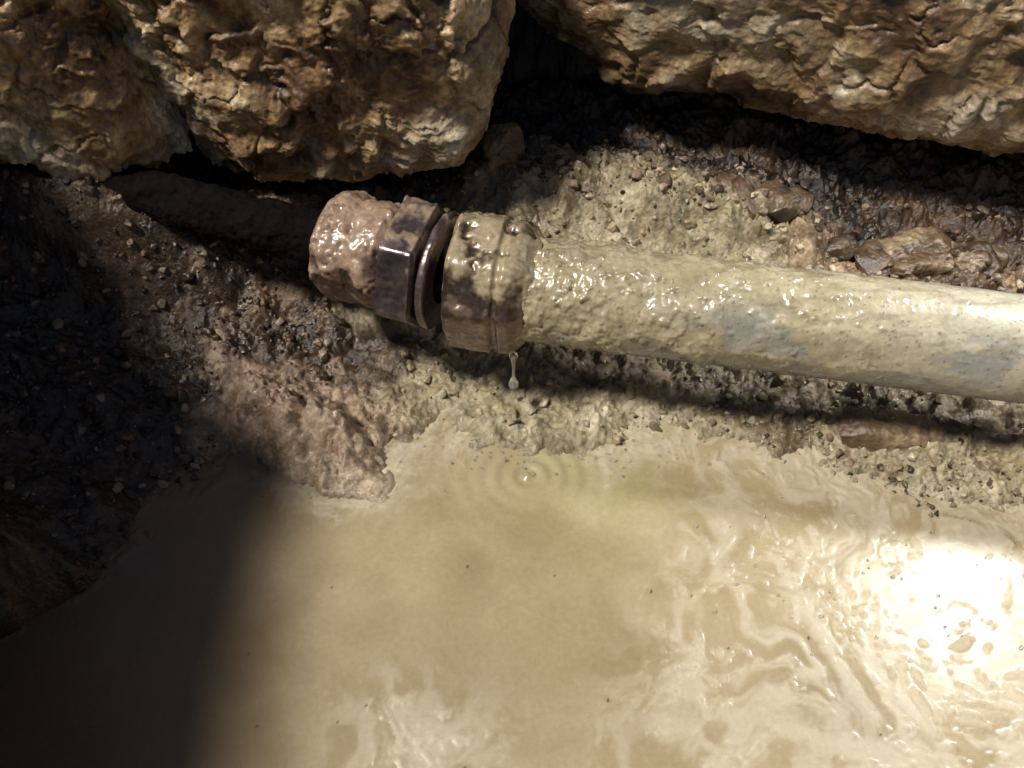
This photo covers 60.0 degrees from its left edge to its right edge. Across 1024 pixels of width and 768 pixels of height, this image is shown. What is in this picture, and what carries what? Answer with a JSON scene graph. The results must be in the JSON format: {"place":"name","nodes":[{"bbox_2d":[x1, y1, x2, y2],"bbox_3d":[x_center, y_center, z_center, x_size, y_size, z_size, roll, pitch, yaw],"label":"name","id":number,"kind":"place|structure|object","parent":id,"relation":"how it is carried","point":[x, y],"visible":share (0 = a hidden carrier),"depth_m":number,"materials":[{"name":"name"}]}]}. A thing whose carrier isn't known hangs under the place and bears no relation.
{"place":"outdoors","nodes":[
{"label":"outdoors","id":0,"kind":"place"},
{"bbox_2d":[0,0,1023,638],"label":"ground","id":1,"kind":"structure","parent":0,"point":[278,412],"depth_m":0.61,"materials":[{"name":"soil"}]},
{"bbox_2d":[0,0,192,181],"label":"rock","id":2,"kind":"object","parent":1,"relation":"on","point":[81,96],"visible":0.71,"depth_m":0.55,"materials":[{"name":"brown stone"}]},
{"bbox_2d":[0,166,345,575],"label":"gravel","id":3,"kind":"structure","parent":1,"relation":"on","point":[24,333],"depth_m":0.58,"materials":[{"name":"brown gravel"}]},
{"bbox_2d":[103,0,515,183],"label":"rock","id":4,"kind":"object","parent":1,"relation":"on","point":[303,91],"visible":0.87,"depth_m":0.55,"materials":[{"name":"brown stone"}]},
{"bbox_2d":[480,121,524,176],"bbox_3d":[-0.007,-0.169,0.651,0.032,0.044,0.029,-10,51,-8],"label":"stone","id":5,"kind":"object","parent":1,"relation":"on","point":[502,146],"visible":0.92,"depth_m":0.64,"materials":[{"name":"brown stone"}]},
{"bbox_2d":[0,363,1023,767],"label":"muddy water","id":6,"kind":"structure","parent":1,"relation":"on","point":[436,609],"depth_m":0.51,"materials":[{"name":"beige liquid"}]},
{"bbox_2d":[385,438,1023,658],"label":"foam bubbles","id":7,"kind":"object","parent":6,"relation":"on","point":[696,525],"visible":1,"depth_m":0.57,"materials":[{"name":"white liquid"}]},
{"bbox_2d":[0,162,1023,403],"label":"leaking water pipe","id":8,"kind":"object","parent":1,"relation":"on","point":[487,282],"visible":0.98,"depth_m":0.52,"materials":[{"name":"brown metal"}]},
{"bbox_2d":[509,351,518,420],"bbox_3d":[0.001,0.002,0.569,0.007,0.056,0.015,0,50,0],"label":"water drip","id":9,"kind":"object","parent":8,"relation":"hanging from","point":[513,381],"visible":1,"depth_m":0.57,"materials":[{"name":"white"}]},
{"bbox_2d":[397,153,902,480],"bbox_3d":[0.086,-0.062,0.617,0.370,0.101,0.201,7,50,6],"label":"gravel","id":10,"kind":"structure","parent":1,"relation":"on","point":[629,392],"depth_m":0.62,"materials":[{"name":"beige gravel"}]},
{"bbox_2d":[717,172,736,183],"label":"stone","id":11,"kind":"object","parent":1,"relation":"on","point":[727,176],"visible":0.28,"depth_m":0.65,"materials":[{"name":"brown stone"}]},
{"bbox_2d":[731,174,759,219],"bbox_3d":[0.168,-0.132,0.638,0.023,0.024,0.035,-31,57,-23],"label":"stone","id":12,"kind":"object","parent":1,"relation":"on","point":[744,186],"visible":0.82,"depth_m":0.63,"materials":[{"name":"brown stone"}]},
{"bbox_2d":[485,129,1023,293],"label":"gravel","id":13,"kind":"structure","parent":1,"relation":"on","point":[681,155],"depth_m":0.66,"materials":[{"name":"brown gravel"}]},
{"bbox_2d":[517,0,1023,156],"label":"rock","id":14,"kind":"object","parent":1,"relation":"on","point":[948,72],"visible":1,"depth_m":0.62,"materials":[{"name":"brown stone"}]},
{"bbox_2d":[755,180,800,222],"bbox_3d":[0.188,-0.132,0.639,0.028,0.029,0.041,-16,52,-13],"label":"stone","id":15,"kind":"object","parent":1,"relation":"on","point":[782,203],"visible":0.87,"depth_m":0.62,"materials":[{"name":"brown stone"}]},
{"bbox_2d":[789,187,814,214],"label":"stone","id":16,"kind":"object","parent":1,"relation":"on","point":[807,200],"visible":0.39,"depth_m":0.66,"materials":[{"name":"brown stone"}]},
{"bbox_2d":[826,236,853,260],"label":"stone","id":17,"kind":"object","parent":1,"relation":"on","point":[838,246],"visible":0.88,"depth_m":0.65,"materials":[{"name":"brown stone"}]},
{"bbox_2d":[852,239,891,275],"bbox_3d":[0.266,-0.090,0.660,0.038,0.020,0.028,-33,58,-25],"label":"stone","id":18,"kind":"object","parent":1,"relation":"on","point":[870,257],"visible":0.76,"depth_m":0.65,"materials":[{"name":"brown stone"}]},
{"bbox_2d":[838,406,944,452],"bbox_3d":[0.247,0.034,0.584,0.068,0.031,0.028,9,51,7],"label":"stone","id":19,"kind":"object","parent":1,"relation":"on","point":[871,429],"visible":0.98,"depth_m":0.57,"materials":[{"name":"brown stone"}]},
{"bbox_2d":[877,226,953,279],"bbox_3d":[0.298,-0.090,0.673,0.078,0.040,0.047,-11,51,-9],"label":"stone","id":20,"kind":"object","parent":1,"relation":"on","point":[922,253],"visible":0.62,"depth_m":0.66,"materials":[{"name":"brown stone"}]},
{"bbox_2d":[954,250,992,273],"bbox_3d":[0.346,-0.090,0.663,0.026,0.019,0.018,-17,52,-14],"label":"stone","id":21,"kind":"object","parent":1,"relation":"on","point":[977,260],"visible":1,"depth_m":0.66,"materials":[{"name":"beige stone"}]},
{"bbox_2d":[964,240,1003,274],"bbox_3d":[0.355,-0.091,0.668,0.027,0.024,0.038,0,50,0],"label":"stone","id":22,"kind":"object","parent":1,"relation":"on","point":[996,265],"visible":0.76,"depth_m":0.66,"materials":[{"name":"brown stone"}]},
{"bbox_2d":[992,246,1008,267],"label":"stone","id":23,"kind":"object","parent":1,"relation":"on","point":[1002,253],"visible":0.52,"depth_m":0.67,"materials":[{"name":"brown stone"}]},
{"bbox_2d":[662,365,1023,518],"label":"gravel","id":24,"kind":"structure","parent":0,"point":[912,456],"depth_m":0.57,"materials":[{"name":"beige gravel"}]}
]}

